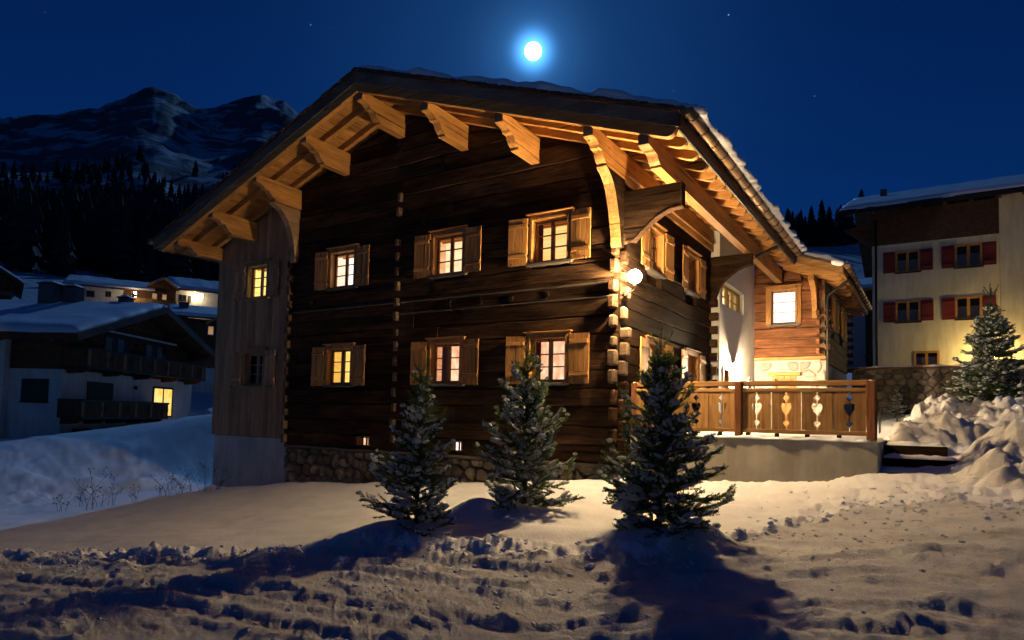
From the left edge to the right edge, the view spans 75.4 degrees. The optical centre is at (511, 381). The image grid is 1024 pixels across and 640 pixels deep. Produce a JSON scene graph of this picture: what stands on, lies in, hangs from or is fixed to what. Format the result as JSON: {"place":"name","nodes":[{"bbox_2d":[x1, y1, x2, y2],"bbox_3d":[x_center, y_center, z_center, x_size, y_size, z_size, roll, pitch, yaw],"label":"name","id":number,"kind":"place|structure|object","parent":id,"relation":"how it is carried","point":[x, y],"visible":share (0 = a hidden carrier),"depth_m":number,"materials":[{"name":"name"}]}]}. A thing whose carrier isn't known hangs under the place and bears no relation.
{"place":"outdoors","nodes":[
{"label":"outdoors","id":0,"kind":"place"},
{"bbox_2d":[0,87,298,202],"bbox_3d":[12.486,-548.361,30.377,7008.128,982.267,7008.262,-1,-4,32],"label":"mountain","id":1,"kind":"structure","parent":0,"point":[175,136],"depth_m":1089.62,"materials":[{"name":"grey stone"}]},
{"bbox_2d":[0,144,854,281],"bbox_3d":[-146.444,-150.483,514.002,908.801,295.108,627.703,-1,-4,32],"label":"forest","id":2,"kind":"object","parent":1,"relation":"on","point":[95,227],"visible":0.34,"depth_m":178.40,"materials":[{"name":"green plant"}]},
{"bbox_2d":[0,237,871,319],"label":"hillside","id":3,"kind":"structure","parent":0,"point":[850,254],"depth_m":129.84,"materials":[{"name":"white snow"}]},
{"bbox_2d":[0,266,23,299],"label":"dark house","id":4,"kind":"structure","parent":3,"relation":"on","point":[11,285],"depth_m":49.36,"materials":[{"name":"brown wood"}]},
{"bbox_2d":[63,274,218,319],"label":"guest house","id":5,"kind":"structure","parent":3,"relation":"on","point":[166,292],"depth_m":111.20,"materials":[{"name":"white paint"}]},
{"bbox_2d":[86,290,94,296],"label":"window","id":6,"kind":"structure","parent":5,"relation":"in","point":[89,293],"depth_m":106.92,"materials":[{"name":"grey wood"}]},
{"bbox_2d":[105,291,110,296],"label":"window","id":7,"kind":"structure","parent":5,"relation":"in","point":[107,293],"depth_m":108.11,"materials":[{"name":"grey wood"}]},
{"bbox_2d":[178,294,186,301],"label":"window","id":8,"kind":"structure","parent":5,"relation":"in","point":[182,298],"depth_m":113.59,"materials":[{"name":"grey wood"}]},
{"bbox_2d":[195,293,203,298],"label":"window","id":9,"kind":"structure","parent":5,"relation":"in","point":[199,295],"depth_m":114.97,"materials":[{"name":"white glass"}]},
{"bbox_2d":[784,208,794,230],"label":"hill spruce","id":10,"kind":"object","parent":3,"relation":"on","point":[787,218],"visible":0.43,"depth_m":140.50,"materials":[{"name":"green plant"}]},
{"bbox_2d":[795,213,804,242],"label":"hill spruce","id":11,"kind":"object","parent":3,"relation":"on","point":[799,231],"visible":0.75,"depth_m":140.49,"materials":[{"name":"green plant"}]},
{"bbox_2d":[802,205,818,245],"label":"hill spruce","id":12,"kind":"object","parent":3,"relation":"on","point":[808,239],"visible":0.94,"depth_m":138.09,"materials":[{"name":"green plant"}]},
{"bbox_2d":[811,199,831,246],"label":"hill spruce","id":13,"kind":"object","parent":3,"relation":"on","point":[820,226],"visible":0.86,"depth_m":136.73,"materials":[{"name":"green plant"}]},
{"bbox_2d":[822,214,834,246],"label":"hill spruce","id":14,"kind":"object","parent":3,"relation":"on","point":[828,237],"visible":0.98,"depth_m":135.28,"materials":[{"name":"green plant"}]},
{"bbox_2d":[852,189,863,240],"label":"hill spruce","id":15,"kind":"object","parent":3,"relation":"on","point":[861,194],"visible":0.13,"depth_m":137.00,"materials":[{"name":"green plant"}]},
{"bbox_2d":[0,496,1023,639],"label":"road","id":16,"kind":"structure","parent":0,"point":[898,595],"depth_m":5.93,"materials":[{"name":"white snow"}]},
{"bbox_2d":[0,368,1023,559],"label":"ground","id":17,"kind":"structure","parent":0,"point":[38,474],"depth_m":11.37,"materials":[{"name":"white snow"}]},
{"bbox_2d":[53,492,71,510],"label":"dry weed","id":18,"kind":"object","parent":17,"relation":"on","point":[60,501],"visible":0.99,"depth_m":14.63,"materials":[{"name":"brown plant"}]},
{"bbox_2d":[77,484,98,505],"bbox_3d":[-10.101,2.707,15.710,0.457,0.551,0.323,2,-3,-16],"label":"dry weed","id":19,"kind":"object","parent":17,"relation":"on","point":[83,492],"visible":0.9,"depth_m":15.67,"materials":[{"name":"brown plant"}]},
{"bbox_2d":[74,468,108,510],"bbox_3d":[-9.549,2.416,14.885,0.578,0.984,0.764,-1,-4,32],"label":"dry weed","id":20,"kind":"object","parent":17,"relation":"on","point":[91,488],"visible":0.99,"depth_m":14.85,"materials":[{"name":"brown plant"}]},
{"bbox_2d":[84,473,123,504],"bbox_3d":[-9.491,2.542,15.413,0.743,0.810,0.466,2,-3,-20],"label":"dry weed","id":21,"kind":"object","parent":17,"relation":"on","point":[106,491],"visible":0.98,"depth_m":15.50,"materials":[{"name":"brown plant"}]},
{"bbox_2d":[0,280,214,437],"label":"house","id":22,"kind":"structure","parent":17,"relation":"on","point":[71,360],"depth_m":31.81,"materials":[{"name":"white paint"}]},
{"bbox_2d":[72,428,90,431],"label":"cellar window","id":23,"kind":"structure","parent":22,"relation":"in","point":[73,429],"depth_m":30.99,"materials":[{"name":"glass"}]},
{"bbox_2d":[103,334,129,352],"bbox_3d":[-20.098,-1.385,33.625,0.050,1.770,2.100,1,-3,1],"label":"balcony door","id":24,"kind":"structure","parent":22,"relation":"in","point":[114,338],"depth_m":33.60,"materials":[{"name":"green paint"}]},
{"bbox_2d":[144,342,167,359],"bbox_3d":[-20.046,-1.183,37.267,0.050,1.770,2.300,1,-3,1],"label":"balcony door","id":25,"kind":"structure","parent":22,"relation":"in","point":[154,346],"depth_m":37.27,"materials":[{"name":"green paint"}]},
{"bbox_2d":[152,386,173,416],"bbox_3d":[-20.116,1.218,38.136,0.050,1.730,2.100,1,-3,1],"label":"lit balcony door","id":26,"kind":"structure","parent":22,"relation":"in","point":[160,394],"depth_m":38.31,"materials":[{"name":"green paint"}]},
{"bbox_2d":[151,472,171,495],"bbox_3d":[-9.004,2.680,17.021,0.583,0.677,0.270,2,-3,-12],"label":"dry weed","id":27,"kind":"object","parent":17,"relation":"on","point":[159,488],"visible":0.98,"depth_m":17.00,"materials":[{"name":"brown plant"}]},
{"bbox_2d":[171,468,193,492],"bbox_3d":[-8.929,2.718,17.808,0.594,0.706,0.593,2,-3,-10],"label":"dry weed","id":28,"kind":"object","parent":17,"relation":"on","point":[181,483],"visible":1,"depth_m":17.84,"materials":[{"name":"brown plant"}]},
{"bbox_2d":[174,467,198,491],"bbox_3d":[-9.141,2.751,18.531,0.876,0.733,0.390,1,-3,-2],"label":"dry weed","id":29,"kind":"object","parent":17,"relation":"on","point":[186,477],"visible":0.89,"depth_m":18.56,"materials":[{"name":"brown plant"}]},
{"bbox_2d":[167,302,216,392],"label":"timber house","id":30,"kind":"structure","parent":17,"relation":"on","point":[204,328],"depth_m":52.80,"materials":[{"name":"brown wood"}]},
{"bbox_2d":[207,326,213,334],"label":"window","id":31,"kind":"structure","parent":30,"relation":"in","point":[210,331],"depth_m":52.99,"materials":[{"name":"glass"}]},
{"bbox_2d":[191,455,217,491],"bbox_3d":[-8.441,2.539,18.194,0.800,1.027,0.637,-1,-4,32],"label":"dry weed","id":32,"kind":"object","parent":17,"relation":"on","point":[204,478],"visible":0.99,"depth_m":18.00,"materials":[{"name":"brown plant"}]},
{"bbox_2d":[213,466,231,489],"bbox_3d":[-8.207,2.727,18.724,0.457,0.720,0.414,-1,-4,32],"label":"dry weed","id":33,"kind":"object","parent":17,"relation":"on","point":[221,478],"visible":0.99,"depth_m":18.71,"materials":[{"name":"brown plant"}]},
{"bbox_2d":[356,349,460,538],"bbox_3d":[-1.188,0.887,8.419,1.193,2.632,1.366,4,-4,-35],"label":"young spruce","id":34,"kind":"object","parent":17,"relation":"on","point":[414,419],"visible":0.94,"depth_m":8.33,"materials":[{"name":"green plant"}]},
{"bbox_2d":[147,65,872,486],"bbox_3d":[1.772,-1.117,22.600,17.329,11.314,19.250,-1,-4,32],"label":"chalet","id":35,"kind":"object","parent":17,"relation":"on","point":[363,235],"visible":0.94,"depth_m":15.87,"materials":[{"name":"brown wood"}]},
{"bbox_2d":[239,347,267,387],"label":"window","id":36,"kind":"structure","parent":35,"relation":"in","point":[253,360],"depth_m":19.07,"materials":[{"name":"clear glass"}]},
{"bbox_2d":[243,258,271,300],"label":"window","id":37,"kind":"structure","parent":35,"relation":"in","point":[256,286],"depth_m":19.21,"materials":[{"name":"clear glass"}]},
{"bbox_2d":[322,342,355,387],"bbox_3d":[-4.241,-0.194,17.313,1.460,1.515,0.905,-1,-4,32],"label":"window","id":38,"kind":"structure","parent":35,"relation":"in","point":[338,357],"depth_m":17.22,"materials":[{"name":"brown wood"}]},
{"bbox_2d":[326,243,359,291],"bbox_3d":[-4.183,-2.720,17.452,1.460,1.515,0.905,-1,-4,32],"label":"window","id":39,"kind":"structure","parent":35,"relation":"in","point":[342,259],"depth_m":17.36,"materials":[{"name":"brown wood"}]},
{"bbox_2d":[356,436,369,445],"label":"cellar window","id":40,"kind":"structure","parent":35,"relation":"in","point":[365,440],"depth_m":16.53,"materials":[{"name":"clear glass"}]},
{"bbox_2d":[425,336,466,386],"bbox_3d":[-1.330,-0.230,15.461,1.460,1.515,0.905,-1,-4,32],"label":"window","id":41,"kind":"structure","parent":35,"relation":"in","point":[444,354],"depth_m":15.39,"materials":[{"name":"brown wood"}]},
{"bbox_2d":[428,224,468,279],"bbox_3d":[-1.273,-2.756,15.601,1.460,1.515,0.905,-1,-4,32],"label":"window","id":42,"kind":"structure","parent":35,"relation":"in","point":[447,246],"depth_m":15.51,"materials":[{"name":"brown wood"}]},
{"bbox_2d":[448,441,462,450],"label":"cellar window","id":43,"kind":"structure","parent":35,"relation":"in","point":[458,445],"depth_m":14.94,"materials":[{"name":"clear glass"}]},
{"bbox_2d":[523,329,572,385],"bbox_3d":[0.931,-0.258,14.022,1.460,1.515,0.905,-1,-4,32],"label":"window","id":44,"kind":"structure","parent":35,"relation":"in","point":[552,347],"depth_m":13.93,"materials":[{"name":"brown wood"}]},
{"bbox_2d":[525,206,574,267],"bbox_3d":[0.988,-2.784,14.162,1.460,1.515,0.905,-1,-4,32],"label":"window","id":45,"kind":"structure","parent":35,"relation":"in","point":[549,232],"depth_m":14.07,"materials":[{"name":"brown wood"}]},
{"bbox_2d":[624,270,641,296],"bbox_3d":[2.298,-1.879,12.635,0.254,0.440,0.549,2,-3,-6],"label":"corner lamp","id":46,"kind":"object","parent":35,"relation":"attached to","point":[634,277],"visible":1,"depth_m":12.42,"materials":[{"name":"glass"}]},
{"bbox_2d":[644,335,664,388],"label":"window","id":47,"kind":"structure","parent":35,"relation":"in","point":[651,342],"depth_m":14.52,"materials":[{"name":"brown wood"}]},
{"bbox_2d":[645,222,667,278],"bbox_3d":[2.846,-2.707,14.775,0.905,1.515,1.460,-1,-4,32],"label":"window","id":48,"kind":"structure","parent":35,"relation":"in","point":[656,269],"depth_m":14.93,"materials":[{"name":"brown wood"}]},
{"bbox_2d":[684,348,700,395],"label":"window","id":49,"kind":"structure","parent":35,"relation":"in","point":[693,355],"depth_m":17.01,"materials":[{"name":"brown wood"}]},
{"bbox_2d":[684,245,701,297],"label":"window","id":50,"kind":"structure","parent":35,"relation":"in","point":[692,291],"depth_m":17.13,"materials":[{"name":"brown wood"}]},
{"bbox_2d":[722,366,729,423],"bbox_3d":[5.925,0.501,18.635,0.220,1.797,0.674,-1,-4,32],"label":"door","id":51,"kind":"structure","parent":35,"relation":"in","point":[726,371],"depth_m":18.84,"materials":[{"name":"brown wood"}]},
{"bbox_2d":[721,285,737,311],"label":"window","id":52,"kind":"structure","parent":35,"relation":"in","point":[727,290],"depth_m":19.88,"materials":[{"name":"brown wood"}]},
{"bbox_2d":[732,363,742,372],"bbox_3d":[6.532,-0.381,19.213,0.238,0.290,0.350,-1,-4,32],"label":"terrace lamp","id":53,"kind":"object","parent":35,"relation":"attached to","point":[737,368],"visible":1,"depth_m":19.16,"materials":[{"name":"glass"}]},
{"bbox_2d":[746,375,752,407],"bbox_3d":[7.441,0.697,20.939,0.200,1.730,0.752,-1,-4,32],"label":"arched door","id":54,"kind":"structure","parent":35,"relation":"in","point":[748,378],"depth_m":20.92,"materials":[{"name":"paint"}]},
{"bbox_2d":[765,283,801,326],"bbox_3d":[8.866,-2.200,21.455,1.360,1.695,0.905,-1,-4,32],"label":"window","id":55,"kind":"structure","parent":35,"relation":"in","point":[783,302],"depth_m":21.39,"materials":[{"name":"brown wood"}]},
{"bbox_2d":[772,376,795,429],"bbox_3d":[8.681,0.723,21.080,0.694,1.750,0.220,-1,-4,32],"label":"door","id":56,"kind":"structure","parent":35,"relation":"in","point":[786,407],"depth_m":21.07,"materials":[{"name":"brown wood"}]},
{"bbox_2d":[830,294,836,333],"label":"window","id":57,"kind":"structure","parent":35,"relation":"in","point":[833,331],"depth_m":22.31,"materials":[{"name":"brown wood"}]},
{"bbox_2d":[839,305,844,341],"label":"window","id":58,"kind":"structure","parent":35,"relation":"in","point":[840,339],"depth_m":24.29,"materials":[{"name":"brown wood"}]},
{"bbox_2d":[0,409,1023,639],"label":"snow clods","id":59,"kind":"object","parent":17,"relation":"on","point":[249,551],"visible":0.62,"depth_m":7.57,"materials":[{"name":"white snow"}]},
{"bbox_2d":[472,332,585,510],"bbox_3d":[0.196,0.727,9.973,1.523,2.987,1.526,2,-3,-18],"label":"young spruce","id":60,"kind":"object","parent":17,"relation":"on","point":[525,465],"visible":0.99,"depth_m":9.82,"materials":[{"name":"green plant"}]},
{"bbox_2d":[593,324,736,539],"bbox_3d":[1.815,0.705,8.082,1.800,2.836,1.814,-1,-4,32],"label":"young spruce","id":61,"kind":"object","parent":17,"relation":"on","point":[662,485],"visible":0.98,"depth_m":7.79,"materials":[{"name":"green plant"}]},
{"bbox_2d":[630,431,887,481],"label":"terrace","id":62,"kind":"structure","parent":17,"relation":"on","point":[758,457],"depth_m":11.66,"materials":[{"name":"concrete"}]},
{"bbox_2d":[631,380,876,440],"bbox_3d":[4.334,0.524,12.319,4.315,1.050,0.500,-1,-4,32],"label":"balustrade","id":63,"kind":"object","parent":62,"relation":"on","point":[738,414],"visible":0.73,"depth_m":11.79,"materials":[{"name":"brown wood"}]},
{"bbox_2d":[847,278,872,367],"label":"grey house","id":64,"kind":"structure","parent":17,"relation":"on","point":[862,336],"depth_m":48.20,"materials":[{"name":"paint"}]},
{"bbox_2d":[878,401,897,433],"bbox_3d":[9.870,0.950,17.356,0.440,0.859,0.492,-1,-4,32],"label":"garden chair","id":65,"kind":"object","parent":17,"relation":"on","point":[880,417],"visible":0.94,"depth_m":17.50,"materials":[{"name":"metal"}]},
{"bbox_2d":[882,382,909,416],"bbox_3d":[12.740,0.731,21.905,0.897,1.435,0.618,-1,-4,32],"label":"tiny spruce","id":66,"kind":"object","parent":17,"relation":"on","point":[897,396],"visible":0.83,"depth_m":21.87,"materials":[{"name":"green plant"}]},
{"bbox_2d":[851,364,966,415],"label":"stone wall","id":67,"kind":"structure","parent":17,"relation":"on","point":[917,384],"depth_m":22.24,"materials":[{"name":"grey stone"}]},
{"bbox_2d":[882,441,958,474],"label":"garden steps","id":68,"kind":"structure","parent":17,"relation":"on","point":[907,454],"depth_m":11.54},
{"bbox_2d":[837,174,1023,366],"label":"yellow house","id":69,"kind":"structure","parent":17,"relation":"on","point":[936,260],"depth_m":31.31,"materials":[{"name":"paint"}]},
{"bbox_2d":[894,249,920,273],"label":"window","id":70,"kind":"structure","parent":69,"relation":"in","point":[906,261],"depth_m":32.16,"materials":[{"name":"brown wood"}]},
{"bbox_2d":[895,300,921,323],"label":"window","id":71,"kind":"structure","parent":69,"relation":"in","point":[909,311],"depth_m":32.02,"materials":[{"name":"brown wood"}]},
{"bbox_2d":[914,351,939,365],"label":"window","id":72,"kind":"structure","parent":69,"relation":"in","point":[921,358],"depth_m":31.51,"materials":[{"name":"brown wood"}]},
{"bbox_2d":[954,295,981,320],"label":"window","id":73,"kind":"structure","parent":69,"relation":"in","point":[966,307],"depth_m":30.75,"materials":[{"name":"brown wood"}]},
{"bbox_2d":[954,242,983,268],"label":"window","id":74,"kind":"structure","parent":69,"relation":"in","point":[969,255],"depth_m":30.85,"materials":[{"name":"brown wood"}]},
{"bbox_2d":[890,393,1023,488],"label":"snow bank","id":75,"kind":"structure","parent":17,"relation":"on","point":[991,454],"depth_m":12.90,"materials":[{"name":"white snow"}]},
{"bbox_2d":[938,282,1023,403],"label":"snowy spruce","id":76,"kind":"object","parent":75,"relation":"on","point":[985,366],"visible":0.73,"depth_m":19.14,"materials":[{"name":"green plant"}]},
{"bbox_2d":[0,0,1023,224],"label":"sky","id":77,"kind":"structure","parent":0,"point":[829,101],"materials":[{"name":"blue"}]},
{"bbox_2d":[525,42,541,60],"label":"moon","id":78,"kind":"object","parent":77,"relation":"in","point":[533,51],"visible":1,"depth_m":7094.72,"materials":[{"name":"white"}]}
]}

